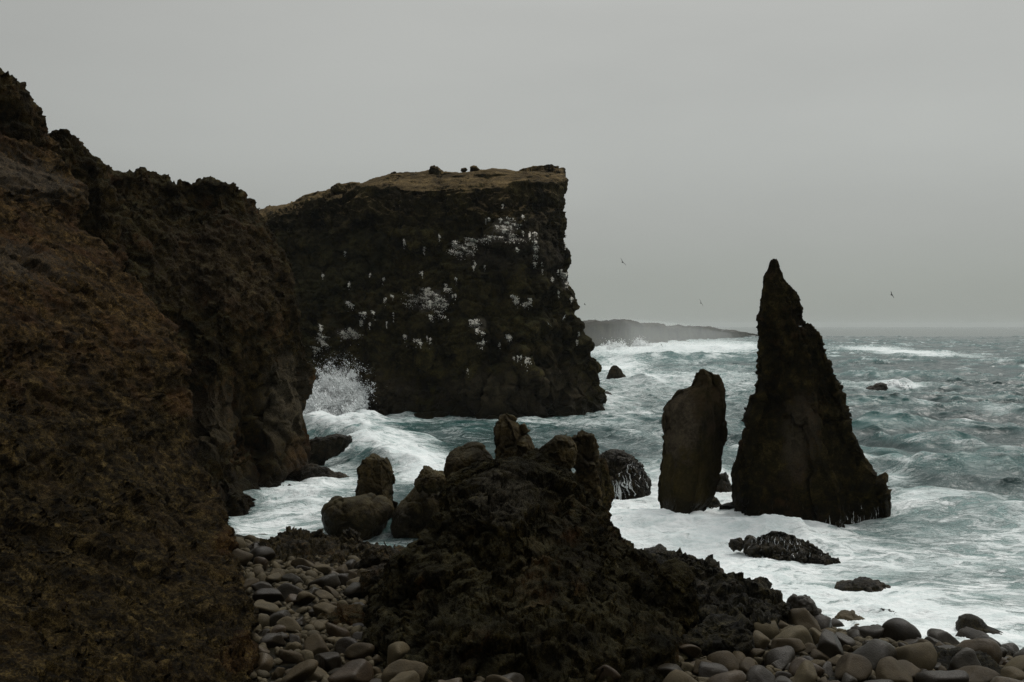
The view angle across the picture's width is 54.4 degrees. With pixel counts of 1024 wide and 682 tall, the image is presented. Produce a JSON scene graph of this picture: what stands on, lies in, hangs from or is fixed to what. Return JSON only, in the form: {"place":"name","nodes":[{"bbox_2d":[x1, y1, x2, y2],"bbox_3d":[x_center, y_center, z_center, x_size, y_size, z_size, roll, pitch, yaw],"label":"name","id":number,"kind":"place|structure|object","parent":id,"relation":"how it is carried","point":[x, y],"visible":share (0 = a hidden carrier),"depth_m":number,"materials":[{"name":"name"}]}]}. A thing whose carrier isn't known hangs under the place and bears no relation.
{"place":"outdoors","nodes":[
{"label":"outdoors","id":0,"kind":"place"},
{"bbox_2d":[0,131,259,681],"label":"hill","id":1,"kind":"structure","parent":0,"point":[119,544],"depth_m":30.63,"materials":[{"name":"stone"}]},
{"bbox_2d":[0,68,48,148],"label":"rock outcrop","id":2,"kind":"object","parent":1,"relation":"on","point":[22,117],"visible":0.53,"depth_m":47.70,"materials":[{"name":"stone"}]},
{"bbox_2d":[48,129,127,270],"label":"rock outcrop","id":3,"kind":"object","parent":1,"relation":"on","point":[100,218],"visible":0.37,"depth_m":54.99,"materials":[{"name":"stone"}]},
{"bbox_2d":[93,155,316,516],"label":"sea cliff","id":4,"kind":"structure","parent":0,"point":[208,264],"depth_m":62.58,"materials":[{"name":"stone"}]},
{"bbox_2d":[259,200,295,220],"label":"ridge terrain","id":5,"kind":"structure","parent":0,"point":[266,212],"depth_m":149.53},
{"bbox_2d":[267,164,606,418],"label":"headland cliff","id":6,"kind":"structure","parent":0,"point":[369,226],"depth_m":115.80,"materials":[{"name":"stone"}]},
{"bbox_2d":[330,183,346,194],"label":"rock","id":7,"kind":"object","parent":6,"relation":"on","point":[337,188],"visible":0.96,"depth_m":125.38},
{"bbox_2d":[310,204,579,370],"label":"bird colony","id":8,"kind":"object","parent":6,"relation":"on","point":[509,336],"visible":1,"depth_m":115.07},
{"bbox_2d":[0,0,1023,326],"label":"sky","id":9,"kind":"structure","parent":0,"point":[872,150],"materials":[{"name":"grey"}]},
{"bbox_2d":[234,533,1012,681],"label":"beach ground","id":10,"kind":"structure","parent":0,"point":[294,607],"depth_m":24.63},
{"bbox_2d":[231,548,252,566],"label":"beach stone","id":11,"kind":"object","parent":10,"relation":"on","point":[245,557],"visible":0.48,"depth_m":36.61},
{"bbox_2d":[253,557,267,570],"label":"beach stone","id":12,"kind":"object","parent":10,"relation":"on","point":[263,561],"visible":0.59,"depth_m":36.91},
{"bbox_2d":[251,581,272,590],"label":"beach stone","id":13,"kind":"object","parent":10,"relation":"on","point":[258,585],"visible":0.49,"depth_m":31.44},
{"bbox_2d":[249,546,275,562],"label":"beach stone","id":14,"kind":"object","parent":10,"relation":"on","point":[266,552],"visible":0.45,"depth_m":38.73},
{"bbox_2d":[254,652,272,671],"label":"beach stone","id":15,"kind":"object","parent":10,"relation":"on","point":[265,661],"visible":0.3,"depth_m":21.98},
{"bbox_2d":[254,601,278,615],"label":"beach stone","id":16,"kind":"object","parent":10,"relation":"on","point":[268,608],"visible":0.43,"depth_m":27.94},
{"bbox_2d":[252,588,284,601],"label":"beach stone","id":17,"kind":"object","parent":10,"relation":"on","point":[270,595],"visible":0.78,"depth_m":30.01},
{"bbox_2d":[258,633,285,647],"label":"beach stone","id":18,"kind":"object","parent":10,"relation":"on","point":[271,640],"visible":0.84,"depth_m":24.16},
{"bbox_2d":[265,572,280,583],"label":"beach stone","id":19,"kind":"object","parent":10,"relation":"on","point":[273,578],"visible":0.92,"depth_m":33.29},
{"bbox_2d":[269,610,291,626],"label":"beach stone","id":20,"kind":"object","parent":10,"relation":"on","point":[275,617],"visible":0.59,"depth_m":26.70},
{"bbox_2d":[276,616,302,632],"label":"beach stone","id":21,"kind":"object","parent":10,"relation":"on","point":[290,624],"visible":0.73,"depth_m":26.02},
{"bbox_2d":[278,649,303,663],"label":"beach stone","id":22,"kind":"object","parent":10,"relation":"on","point":[290,656],"visible":0.96,"depth_m":22.50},
{"bbox_2d":[278,583,303,599],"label":"beach stone","id":23,"kind":"object","parent":10,"relation":"on","point":[285,589],"visible":0.52,"depth_m":30.57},
{"bbox_2d":[280,573,303,585],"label":"beach stone","id":24,"kind":"object","parent":10,"relation":"on","point":[294,579],"visible":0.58,"depth_m":33.58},
{"bbox_2d":[283,659,317,681],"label":"beach stone","id":25,"kind":"object","parent":10,"relation":"on","point":[303,671],"visible":1,"depth_m":20.88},
{"bbox_2d":[290,558,313,568],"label":"beach stone","id":26,"kind":"object","parent":10,"relation":"on","point":[294,563],"visible":0.54,"depth_m":38.02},
{"bbox_2d":[296,591,315,604],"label":"beach stone","id":27,"kind":"object","parent":10,"relation":"on","point":[304,597],"visible":1,"depth_m":29.65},
{"bbox_2d":[304,633,329,654],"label":"beach stone","id":28,"kind":"object","parent":10,"relation":"on","point":[315,643],"visible":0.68,"depth_m":23.81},
{"bbox_2d":[307,666,326,680],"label":"beach stone","id":29,"kind":"object","parent":10,"relation":"on","point":[318,673],"visible":0.6,"depth_m":21.32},
{"bbox_2d":[313,564,331,574],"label":"beach stone","id":30,"kind":"object","parent":10,"relation":"on","point":[325,569],"visible":0.96,"depth_m":35.70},
{"bbox_2d":[307,573,340,589],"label":"beach stone","id":31,"kind":"object","parent":10,"relation":"on","point":[332,580],"visible":0.62,"depth_m":32.38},
{"bbox_2d":[315,589,333,600],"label":"beach stone","id":32,"kind":"object","parent":10,"relation":"on","point":[321,594],"visible":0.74,"depth_m":30.54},
{"bbox_2d":[313,602,336,616],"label":"beach stone","id":33,"kind":"object","parent":10,"relation":"on","point":[320,607],"visible":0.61,"depth_m":27.92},
{"bbox_2d":[249,526,404,566],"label":"reef","id":34,"kind":"object","parent":10,"relation":"on","point":[295,543],"visible":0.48,"depth_m":40.65},
{"bbox_2d":[318,652,341,672],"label":"beach stone","id":35,"kind":"object","parent":10,"relation":"on","point":[329,661],"visible":0.9,"depth_m":21.85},
{"bbox_2d":[326,622,350,636],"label":"beach stone","id":36,"kind":"object","parent":10,"relation":"on","point":[332,630],"visible":0.7,"depth_m":25.59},
{"bbox_2d":[316,603,365,625],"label":"rock","id":37,"kind":"object","parent":10,"relation":"on","point":[351,614],"visible":0.27,"depth_m":27.47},
{"bbox_2d":[334,637,357,653],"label":"beach stone","id":38,"kind":"object","parent":10,"relation":"on","point":[342,644],"visible":0.41,"depth_m":23.79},
{"bbox_2d":[327,659,373,681],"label":"beach stone","id":39,"kind":"object","parent":10,"relation":"on","point":[358,670],"visible":0.99,"depth_m":21.06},
{"bbox_2d":[342,582,363,598],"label":"beach stone","id":40,"kind":"object","parent":10,"relation":"on","point":[352,590],"visible":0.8,"depth_m":30.69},
{"bbox_2d":[344,642,374,659],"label":"beach stone","id":41,"kind":"object","parent":10,"relation":"on","point":[360,650],"visible":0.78,"depth_m":23.17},
{"bbox_2d":[359,563,386,597],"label":"rock","id":42,"kind":"object","parent":10,"relation":"on","point":[369,578],"visible":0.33,"depth_m":30.72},
{"bbox_2d":[355,453,397,517],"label":"boulder","id":43,"kind":"object","parent":10,"relation":"on","point":[376,475],"visible":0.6,"depth_m":51.61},
{"bbox_2d":[356,544,399,569],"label":"rock","id":44,"kind":"object","parent":10,"relation":"on","point":[374,555],"visible":0.59,"depth_m":36.27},
{"bbox_2d":[387,641,410,664],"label":"beach stone","id":45,"kind":"object","parent":10,"relation":"on","point":[398,650],"visible":0.62,"depth_m":22.31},
{"bbox_2d":[389,670,419,681],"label":"beach stone","id":46,"kind":"object","parent":10,"relation":"on","point":[409,676],"visible":1,"depth_m":20.50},
{"bbox_2d":[381,659,428,681],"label":"beach stone","id":47,"kind":"object","parent":10,"relation":"on","point":[392,670],"visible":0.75,"depth_m":21.28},
{"bbox_2d":[390,487,439,537],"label":"boulder","id":48,"kind":"object","parent":10,"relation":"on","point":[414,512],"visible":0.55,"depth_m":47.87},
{"bbox_2d":[414,465,445,493],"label":"boulder","id":49,"kind":"object","parent":48,"relation":"on","point":[429,480],"visible":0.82,"depth_m":47.18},
{"bbox_2d":[486,674,511,681],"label":"beach stone","id":50,"kind":"object","parent":10,"relation":"on","point":[494,678],"visible":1,"depth_m":19.67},
{"bbox_2d":[502,672,524,681],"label":"beach stone","id":51,"kind":"object","parent":10,"relation":"on","point":[515,677],"visible":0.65,"depth_m":20.63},
{"bbox_2d":[493,413,534,458],"bbox_3d":[0.209,6.844,36.112,2.508,8.460,2.345,0,1,0],"label":"rock","id":52,"kind":"object","parent":10,"relation":"on","point":[512,437],"visible":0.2,"depth_m":35.70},
{"bbox_2d":[357,456,689,681],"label":"rock mound","id":53,"kind":"object","parent":10,"relation":"on","point":[528,570],"visible":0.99,"depth_m":24.51,"materials":[{"name":"stone"}]},
{"bbox_2d":[444,441,492,478],"bbox_3d":[-1.429,4.298,33.076,1.683,1.896,1.338,0,1,0],"label":"boulder","id":54,"kind":"object","parent":53,"relation":"on","point":[463,456],"visible":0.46,"depth_m":32.78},
{"bbox_2d":[521,448,571,471],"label":"boulder","id":55,"kind":"object","parent":53,"relation":"on","point":[535,455],"visible":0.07,"depth_m":33.16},
{"bbox_2d":[539,433,577,469],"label":"boulder","id":56,"kind":"object","parent":55,"relation":"on","point":[562,449],"visible":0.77,"depth_m":33.11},
{"bbox_2d":[572,430,602,505],"bbox_3d":[2.793,7.194,37.096,1.628,7.894,1.394,0,1,0],"label":"rock","id":57,"kind":"object","parent":10,"relation":"on","point":[587,463],"visible":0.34,"depth_m":36.70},
{"bbox_2d":[599,457,614,510],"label":"boulder","id":58,"kind":"object","parent":10,"relation":"on","point":[609,492],"visible":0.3,"depth_m":45.74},
{"bbox_2d":[595,665,620,681],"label":"beach stone","id":59,"kind":"object","parent":10,"relation":"on","point":[614,674],"visible":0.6,"depth_m":21.48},
{"bbox_2d":[643,544,666,553],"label":"rock","id":60,"kind":"object","parent":10,"relation":"on","point":[658,548],"visible":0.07,"depth_m":35.14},
{"bbox_2d":[657,663,682,676],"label":"beach stone","id":61,"kind":"object","parent":10,"relation":"on","point":[665,669],"visible":0.45,"depth_m":22.40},
{"bbox_2d":[652,558,698,633],"bbox_3d":[4.194,7.073,26.620,1.344,2.409,1.337,-1,1,-31],"label":"lava rock","id":62,"kind":"object","parent":10,"relation":"on","point":[674,590],"visible":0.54,"depth_m":26.33,"materials":[{"name":"stone"}]},
{"bbox_2d":[663,669,697,681],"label":"beach stone","id":63,"kind":"object","parent":10,"relation":"on","point":[676,675],"visible":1,"depth_m":20.85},
{"bbox_2d":[679,644,701,657],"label":"beach stone","id":64,"kind":"object","parent":10,"relation":"on","point":[691,650],"visible":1,"depth_m":24.47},
{"bbox_2d":[698,661,727,677],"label":"beach stone","id":65,"kind":"object","parent":10,"relation":"on","point":[707,669],"visible":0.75,"depth_m":22.78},
{"bbox_2d":[682,613,754,656],"bbox_3d":[5.238,7.851,25.595,1.863,1.591,1.650,0,1,0],"label":"lava rock","id":66,"kind":"object","parent":10,"relation":"on","point":[711,633],"visible":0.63,"depth_m":25.24,"materials":[{"name":"stone"}]},
{"bbox_2d":[650,548,791,631],"bbox_3d":[6.066,8.855,30.691,4.834,3.906,6.148,0,1,23],"label":"lava rock","id":67,"kind":"object","parent":10,"relation":"on","point":[734,594],"visible":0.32,"depth_m":29.86,"materials":[{"name":"stone"}]},
{"bbox_2d":[707,650,738,670],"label":"beach stone","id":68,"kind":"object","parent":10,"relation":"on","point":[728,660],"visible":0.56,"depth_m":23.47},
{"bbox_2d":[706,670,745,681],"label":"beach stone","id":69,"kind":"object","parent":10,"relation":"on","point":[735,676],"visible":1,"depth_m":21.28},
{"bbox_2d":[738,657,754,673],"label":"beach stone","id":70,"kind":"object","parent":10,"relation":"on","point":[747,663],"visible":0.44,"depth_m":23.06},
{"bbox_2d":[745,648,764,657],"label":"beach stone","id":71,"kind":"object","parent":10,"relation":"on","point":[754,652],"visible":0.41,"depth_m":24.96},
{"bbox_2d":[745,665,775,681],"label":"beach stone","id":72,"kind":"object","parent":10,"relation":"on","point":[758,673],"visible":0.93,"depth_m":22.16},
{"bbox_2d":[753,630,769,649],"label":"beach stone","id":73,"kind":"object","parent":10,"relation":"on","point":[761,640],"visible":0.67,"depth_m":26.20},
{"bbox_2d":[764,645,794,665],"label":"beach stone","id":74,"kind":"object","parent":10,"relation":"on","point":[785,654],"visible":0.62,"depth_m":24.36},
{"bbox_2d":[771,638,805,653],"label":"beach stone","id":75,"kind":"object","parent":10,"relation":"on","point":[797,645],"visible":0.66,"depth_m":25.29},
{"bbox_2d":[773,625,813,643],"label":"beach stone","id":76,"kind":"object","parent":10,"relation":"on","point":[802,634],"visible":0.44,"depth_m":26.61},
{"bbox_2d":[787,608,820,630],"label":"beach stone","id":77,"kind":"object","parent":10,"relation":"on","point":[804,617],"visible":0.54,"depth_m":29.97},
{"bbox_2d":[786,594,821,615],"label":"boulder","id":78,"kind":"object","parent":10,"relation":"on","point":[803,601],"visible":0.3,"depth_m":31.16,"materials":[{"name":"stone"}]},
{"bbox_2d":[792,660,816,681],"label":"beach stone","id":79,"kind":"object","parent":10,"relation":"on","point":[806,671],"visible":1,"depth_m":21.98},
{"bbox_2d":[788,657,824,676],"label":"beach stone","id":80,"kind":"object","parent":10,"relation":"on","point":[795,663],"visible":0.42,"depth_m":23.22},
{"bbox_2d":[810,649,829,660],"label":"beach stone","id":81,"kind":"object","parent":10,"relation":"on","point":[817,654],"visible":0.63,"depth_m":24.87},
{"bbox_2d":[814,614,830,629],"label":"beach stone","id":82,"kind":"object","parent":10,"relation":"on","point":[824,621],"visible":0.34,"depth_m":30.81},
{"bbox_2d":[817,629,843,657],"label":"beach stone","id":83,"kind":"object","parent":10,"relation":"on","point":[829,645],"visible":0.78,"depth_m":25.15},
{"bbox_2d":[835,632,855,646],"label":"beach stone","id":84,"kind":"object","parent":10,"relation":"on","point":[843,638],"visible":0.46,"depth_m":27.55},
{"bbox_2d":[834,610,864,620],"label":"rock","id":85,"kind":"object","parent":10,"relation":"on","point":[848,615],"visible":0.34,"depth_m":33.44,"materials":[{"name":"brown stone"}]},
{"bbox_2d":[835,653,872,681],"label":"beach stone","id":86,"kind":"object","parent":10,"relation":"on","point":[859,668],"visible":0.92,"depth_m":23.01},
{"bbox_2d":[858,626,883,638],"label":"beach stone","id":87,"kind":"object","parent":10,"relation":"on","point":[874,632],"visible":0.62,"depth_m":29.20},
{"bbox_2d":[853,639,896,673],"bbox_3d":[8.735,7.797,24.293,1.359,0.718,0.838,-34,45,-19],"label":"beach stone","id":88,"kind":"object","parent":10,"relation":"on","point":[873,651],"visible":0.4,"depth_m":24.15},
{"bbox_2d":[875,656,912,681],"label":"beach stone","id":89,"kind":"object","parent":10,"relation":"on","point":[891,668],"visible":0.94,"depth_m":22.37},
{"bbox_2d":[881,618,921,641],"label":"beach stone","id":90,"kind":"object","parent":10,"relation":"on","point":[898,629],"visible":0.54,"depth_m":29.41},
{"bbox_2d":[897,660,921,681],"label":"beach stone","id":91,"kind":"object","parent":10,"relation":"on","point":[912,668],"visible":0.32,"depth_m":23.31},
{"bbox_2d":[895,642,936,670],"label":"beach stone","id":92,"kind":"object","parent":10,"relation":"on","point":[922,655],"visible":0.62,"depth_m":24.23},
{"bbox_2d":[915,670,968,681],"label":"beach stone","id":93,"kind":"object","parent":10,"relation":"on","point":[945,676],"visible":1,"depth_m":22.27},
{"bbox_2d":[927,628,959,644],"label":"beach stone","id":94,"kind":"object","parent":10,"relation":"on","point":[942,636],"visible":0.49,"depth_m":30.30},
{"bbox_2d":[949,647,981,670],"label":"beach stone","id":95,"kind":"object","parent":10,"relation":"on","point":[965,656],"visible":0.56,"depth_m":24.82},
{"bbox_2d":[933,645,1001,673],"bbox_3d":[11.555,8.765,25.721,2.208,1.587,1.609,0,1,27],"label":"stone","id":96,"kind":"object","parent":10,"relation":"on","point":[944,656],"visible":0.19,"depth_m":25.64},
{"bbox_2d":[955,626,988,638],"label":"beach stone","id":97,"kind":"object","parent":10,"relation":"on","point":[969,632],"visible":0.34,"depth_m":30.91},
{"bbox_2d":[955,638,1001,664],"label":"beach stone","id":98,"kind":"object","parent":10,"relation":"on","point":[992,648],"visible":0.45,"depth_m":26.58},
{"bbox_2d":[956,665,1000,681],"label":"beach stone","id":99,"kind":"object","parent":10,"relation":"on","point":[977,673],"visible":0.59,"depth_m":23.10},
{"bbox_2d":[955,613,1002,634],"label":"rock","id":100,"kind":"object","parent":10,"relation":"on","point":[971,621],"visible":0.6,"depth_m":31.95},
{"bbox_2d":[990,676,1023,681],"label":"beach stone","id":101,"kind":"object","parent":10,"relation":"on","point":[1000,679],"visible":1,"depth_m":21.36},
{"bbox_2d":[1000,666,1023,680],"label":"beach stone","id":102,"kind":"object","parent":10,"relation":"on","point":[1012,672],"visible":0.74,"depth_m":24.09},
{"bbox_2d":[1004,655,1023,671],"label":"beach stone","id":103,"kind":"object","parent":10,"relation":"on","point":[1017,662],"visible":0.32,"depth_m":25.48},
{"bbox_2d":[228,327,1023,649],"bbox_3d":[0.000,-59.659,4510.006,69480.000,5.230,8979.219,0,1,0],"label":"sea","id":104,"kind":"structure","parent":0,"point":[940,441],"depth_m":67.90,"materials":[{"name":"liquid"}]},
{"bbox_2d":[299,463,348,481],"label":"rock","id":105,"kind":"object","parent":104,"relation":"in","point":[310,470],"visible":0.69,"depth_m":63.90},
{"bbox_2d":[308,433,351,465],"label":"rock","id":106,"kind":"object","parent":104,"relation":"in","point":[325,448],"visible":0.66,"depth_m":72.71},
{"bbox_2d":[303,355,375,415],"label":"sea spray","id":107,"kind":"object","parent":104,"relation":"on","point":[337,396],"visible":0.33,"depth_m":107.18,"materials":[{"name":"white liquid"}]},
{"bbox_2d":[321,492,393,540],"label":"boulder","id":108,"kind":"object","parent":104,"relation":"in","point":[368,516],"visible":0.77,"depth_m":47.98,"materials":[{"name":"stone"}]},
{"bbox_2d":[606,365,625,378],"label":"sea rock","id":109,"kind":"object","parent":104,"relation":"in","point":[615,372],"visible":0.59,"depth_m":180.99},
{"bbox_2d":[599,449,651,499],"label":"rock","id":110,"kind":"object","parent":104,"relation":"in","point":[618,461],"visible":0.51,"depth_m":56.49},
{"bbox_2d":[612,462,648,499],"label":"running water","id":111,"kind":"structure","parent":110,"relation":"on","point":[619,494],"depth_m":56.23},
{"bbox_2d":[601,336,652,349],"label":"sea spray","id":112,"kind":"object","parent":104,"relation":"on","point":[636,343],"visible":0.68,"depth_m":421.07,"materials":[{"name":"white liquid"}]},
{"bbox_2d":[658,368,727,513],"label":"sea stack","id":113,"kind":"object","parent":104,"relation":"in","point":[694,427],"visible":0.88,"depth_m":51.41,"materials":[{"name":"stone"}]},
{"bbox_2d":[716,472,731,492],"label":"rock","id":114,"kind":"object","parent":104,"relation":"in","point":[724,485],"visible":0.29,"depth_m":56.70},
{"bbox_2d":[728,537,743,551],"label":"rock","id":115,"kind":"object","parent":104,"relation":"in","point":[736,544],"visible":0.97,"depth_m":44.53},
{"bbox_2d":[743,531,840,564],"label":"rock","id":116,"kind":"object","parent":104,"relation":"in","point":[765,548],"visible":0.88,"depth_m":43.83,"materials":[{"name":"stone"}]},
{"bbox_2d":[719,259,891,527],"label":"sea stack","id":117,"kind":"object","parent":104,"relation":"in","point":[800,453],"visible":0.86,"depth_m":50.20,"materials":[{"name":"stone"}]},
{"bbox_2d":[834,576,890,591],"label":"rock","id":118,"kind":"object","parent":104,"relation":"in","point":[865,584],"visible":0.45,"depth_m":37.81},
{"bbox_2d":[583,319,668,346],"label":"coastal cliff","id":119,"kind":"structure","parent":0,"point":[599,333],"depth_m":466.10,"materials":[{"name":"stone"}]},
{"bbox_2d":[667,324,757,339],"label":"coastal cliff","id":120,"kind":"structure","parent":0,"point":[677,331],"depth_m":714.28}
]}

